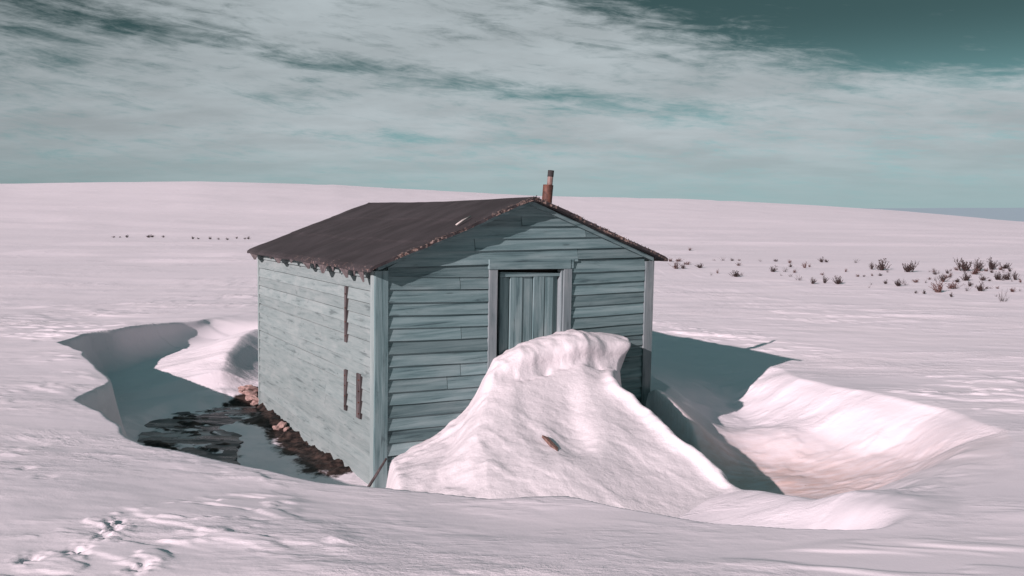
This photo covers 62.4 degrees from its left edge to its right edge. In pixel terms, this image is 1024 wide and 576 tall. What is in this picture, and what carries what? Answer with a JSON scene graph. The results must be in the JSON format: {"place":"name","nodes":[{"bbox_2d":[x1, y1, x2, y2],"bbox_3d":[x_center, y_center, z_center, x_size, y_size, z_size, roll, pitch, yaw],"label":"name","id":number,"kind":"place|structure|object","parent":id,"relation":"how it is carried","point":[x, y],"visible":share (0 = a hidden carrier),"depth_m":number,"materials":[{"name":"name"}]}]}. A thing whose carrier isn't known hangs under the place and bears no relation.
{"place":"outdoors","nodes":[
{"label":"outdoors","id":0,"kind":"place"},
{"bbox_2d":[0,181,1023,575],"bbox_3d":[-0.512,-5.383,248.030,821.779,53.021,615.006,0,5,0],"label":"snow ground","id":1,"kind":"structure","parent":0,"point":[864,423],"depth_m":9.60,"materials":[{"name":"white snow"}]},
{"bbox_2d":[137,406,261,464],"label":"frozen puddle","id":2,"kind":"object","parent":1,"relation":"on","point":[230,451],"visible":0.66,"depth_m":9.82,"materials":[{"name":"grey ice"}]},
{"bbox_2d":[242,389,252,394],"bbox_3d":[-3.631,1.437,11.637,0.234,0.092,0.167,-10,-13,22],"label":"frozen clod","id":3,"kind":"object","parent":1,"relation":"on","point":[246,392],"visible":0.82,"depth_m":11.57,"materials":[{"name":"brown soil"}]},
{"bbox_2d":[245,395,252,400],"bbox_3d":[-3.552,1.488,11.474,0.139,0.063,0.136,4,33,0],"label":"frozen clod","id":4,"kind":"object","parent":1,"relation":"on","point":[247,398],"visible":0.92,"depth_m":11.43,"materials":[{"name":"brown soil"}]},
{"bbox_2d":[246,386,257,391],"bbox_3d":[-3.573,1.412,11.771,0.156,0.102,0.281,-14,-28,30],"label":"frozen clod","id":5,"kind":"object","parent":1,"relation":"on","point":[253,388],"visible":0.54,"depth_m":11.71,"materials":[{"name":"brown soil"}]},
{"bbox_2d":[250,394,258,401],"bbox_3d":[-3.456,1.491,11.451,0.198,0.082,0.200,18,-10,3],"label":"frozen clod","id":6,"kind":"object","parent":1,"relation":"on","point":[254,397],"visible":0.78,"depth_m":11.37,"materials":[{"name":"brown soil"}]},
{"bbox_2d":[250,400,258,406],"bbox_3d":[-3.456,1.547,11.381,0.101,0.058,0.141,32,35,23],"label":"frozen clod","id":7,"kind":"object","parent":1,"relation":"on","point":[253,403],"visible":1,"depth_m":11.35,"materials":[{"name":"brown soil"}]},
{"bbox_2d":[272,425,280,429],"bbox_3d":[-2.797,1.660,10.076,0.101,0.037,0.109,-9,21,-37],"label":"frozen clod","id":8,"kind":"object","parent":1,"relation":"on","point":[276,427],"visible":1,"depth_m":10.06,"materials":[{"name":"brown soil"}]},
{"bbox_2d":[277,421,286,427],"bbox_3d":[-2.754,1.637,10.116,0.117,0.061,0.141,6,21,23],"label":"frozen clod","id":9,"kind":"object","parent":1,"relation":"on","point":[281,424],"visible":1,"depth_m":10.10,"materials":[{"name":"brown soil"}]},
{"bbox_2d":[367,458,386,486],"bbox_3d":[-1.211,1.676,7.544,0.236,0.288,0.048,-3,6,-35],"label":"wooden stick","id":10,"kind":"object","parent":1,"relation":"on","point":[376,474],"visible":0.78,"depth_m":7.53,"materials":[{"name":"grey wood"}]},
{"bbox_2d":[247,170,667,487],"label":"wooden shed","id":11,"kind":"structure","parent":1,"relation":"on","point":[389,331],"depth_m":8.49,"materials":[{"name":"teal paint"}]},
{"bbox_2d":[455,216,470,225],"bbox_3d":[-0.463,-0.647,8.127,0.023,0.095,0.221,4,6,38],"label":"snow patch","id":12,"kind":"object","parent":11,"relation":"on","point":[461,221],"visible":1,"depth_m":8.10,"materials":[{"name":"white snow"}]},
{"bbox_2d":[497,272,559,354],"bbox_3d":[0.161,0.845,8.613,0.724,2.045,0.074,-3,6,-31],"label":"door","id":13,"kind":"structure","parent":11,"relation":"in","point":[527,301],"depth_m":8.52,"materials":[{"name":"teal paint"}]},
{"bbox_2d":[386,329,742,517],"bbox_3d":[0.421,1.286,7.538,3.212,1.533,3.563,-1,5,-12],"label":"snow drift","id":14,"kind":"object","parent":1,"relation":"on","point":[591,419],"visible":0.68,"depth_m":7.09,"materials":[{"name":"white snow"}]},
{"bbox_2d":[542,435,557,450],"bbox_3d":[0.323,1.283,6.962,0.037,0.109,0.229,-3,6,-32],"label":"wooden stake","id":15,"kind":"object","parent":14,"relation":"on","point":[549,442],"visible":1,"depth_m":6.96,"materials":[{"name":"brown wood"}]},
{"bbox_2d":[730,270,740,276],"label":"shrub","id":16,"kind":"object","parent":1,"relation":"on","point":[736,274],"visible":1,"depth_m":28.13,"materials":[{"name":"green plant"}]},
{"bbox_2d":[831,276,843,283],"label":"shrub","id":17,"kind":"object","parent":1,"relation":"on","point":[838,281],"visible":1,"depth_m":25.33,"materials":[{"name":"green plant"}]},
{"bbox_2d":[875,258,891,269],"bbox_3d":[13.547,-0.862,30.999,0.480,0.506,0.511,-2,5,-20],"label":"shrub","id":18,"kind":"object","parent":1,"relation":"on","point":[881,267],"visible":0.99,"depth_m":30.95,"materials":[{"name":"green plant"}]},
{"bbox_2d":[894,279,902,285],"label":"shrub","id":19,"kind":"object","parent":1,"relation":"on","point":[898,283],"visible":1,"depth_m":24.64,"materials":[{"name":"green plant"}]},
{"bbox_2d":[902,260,918,271],"bbox_3d":[14.101,-0.757,30.129,0.576,0.453,0.590,-2,5,-24],"label":"shrub","id":20,"kind":"object","parent":1,"relation":"on","point":[909,268],"visible":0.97,"depth_m":30.07,"materials":[{"name":"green plant"}]},
{"bbox_2d":[930,279,945,291],"bbox_3d":[11.501,-0.060,22.879,0.426,0.418,0.256,3,6,33],"label":"shrub","id":21,"kind":"object","parent":1,"relation":"on","point":[940,288],"visible":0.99,"depth_m":22.87,"materials":[{"name":"brown plant"}]},
{"bbox_2d":[938,275,947,281],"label":"shrub","id":22,"kind":"object","parent":1,"relation":"on","point":[943,277],"visible":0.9,"depth_m":26.10,"materials":[{"name":"brown plant"}]},
{"bbox_2d":[946,282,958,288],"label":"shrub","id":23,"kind":"object","parent":1,"relation":"on","point":[951,286],"visible":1,"depth_m":23.76,"materials":[{"name":"brown plant"}]},
{"bbox_2d":[954,259,971,270],"bbox_3d":[16.526,-0.842,30.844,0.653,0.536,0.668,-1,5,-11],"label":"shrub","id":24,"kind":"object","parent":1,"relation":"on","point":[963,265],"visible":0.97,"depth_m":30.88,"materials":[{"name":"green plant"}]},
{"bbox_2d":[959,271,971,280],"bbox_3d":[14.216,-0.375,26.534,0.322,0.342,0.388,4,6,37],"label":"shrub","id":25,"kind":"object","parent":1,"relation":"on","point":[966,277],"visible":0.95,"depth_m":26.47,"materials":[{"name":"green plant"}]},
{"bbox_2d":[970,267,979,273],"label":"shrub","id":26,"kind":"object","parent":1,"relation":"on","point":[974,271],"visible":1,"depth_m":28.89,"materials":[{"name":"brown plant"}]},
{"bbox_2d":[973,257,984,270],"bbox_3d":[17.072,-0.855,30.891,0.459,0.548,0.388,-3,6,-34],"label":"shrub","id":27,"kind":"object","parent":1,"relation":"on","point":[978,264],"visible":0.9,"depth_m":30.81,"materials":[{"name":"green plant"}]},
{"bbox_2d":[975,281,985,290],"bbox_3d":[12.854,-0.038,23.176,0.282,0.300,0.340,4,7,42],"label":"shrub","id":28,"kind":"object","parent":1,"relation":"on","point":[981,288],"visible":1,"depth_m":23.20,"materials":[{"name":"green plant"}]},
{"bbox_2d":[987,257,999,269],"bbox_3d":[17.813,-0.912,31.263,0.367,0.557,0.435,-3,6,-33],"label":"shrub","id":29,"kind":"object","parent":1,"relation":"on","point":[991,266],"visible":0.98,"depth_m":31.30,"materials":[{"name":"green plant"}]},
{"bbox_2d":[994,273,1004,279],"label":"shrub","id":30,"kind":"object","parent":1,"relation":"on","point":[996,277],"visible":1,"depth_m":26.69,"materials":[{"name":"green plant"}]},
{"bbox_2d":[999,263,1011,268],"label":"shrub","id":31,"kind":"object","parent":1,"relation":"on","point":[1005,265],"visible":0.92,"depth_m":31.70,"materials":[{"name":"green plant"}]},
{"bbox_2d":[1002,272,1011,279],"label":"shrub","id":32,"kind":"object","parent":1,"relation":"on","point":[1007,276],"visible":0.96,"depth_m":26.70,"materials":[{"name":"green plant"}]},
{"bbox_2d":[0,0,1023,207],"label":"sky","id":33,"kind":"structure","parent":0,"point":[836,103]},
{"bbox_2d":[865,208,1023,221],"bbox_3d":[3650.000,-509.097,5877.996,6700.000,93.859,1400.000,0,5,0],"label":"distant hills","id":34,"kind":"structure","parent":0,"point":[1012,214],"depth_m":5469.01,"materials":[{"name":"white snow"}]}
]}

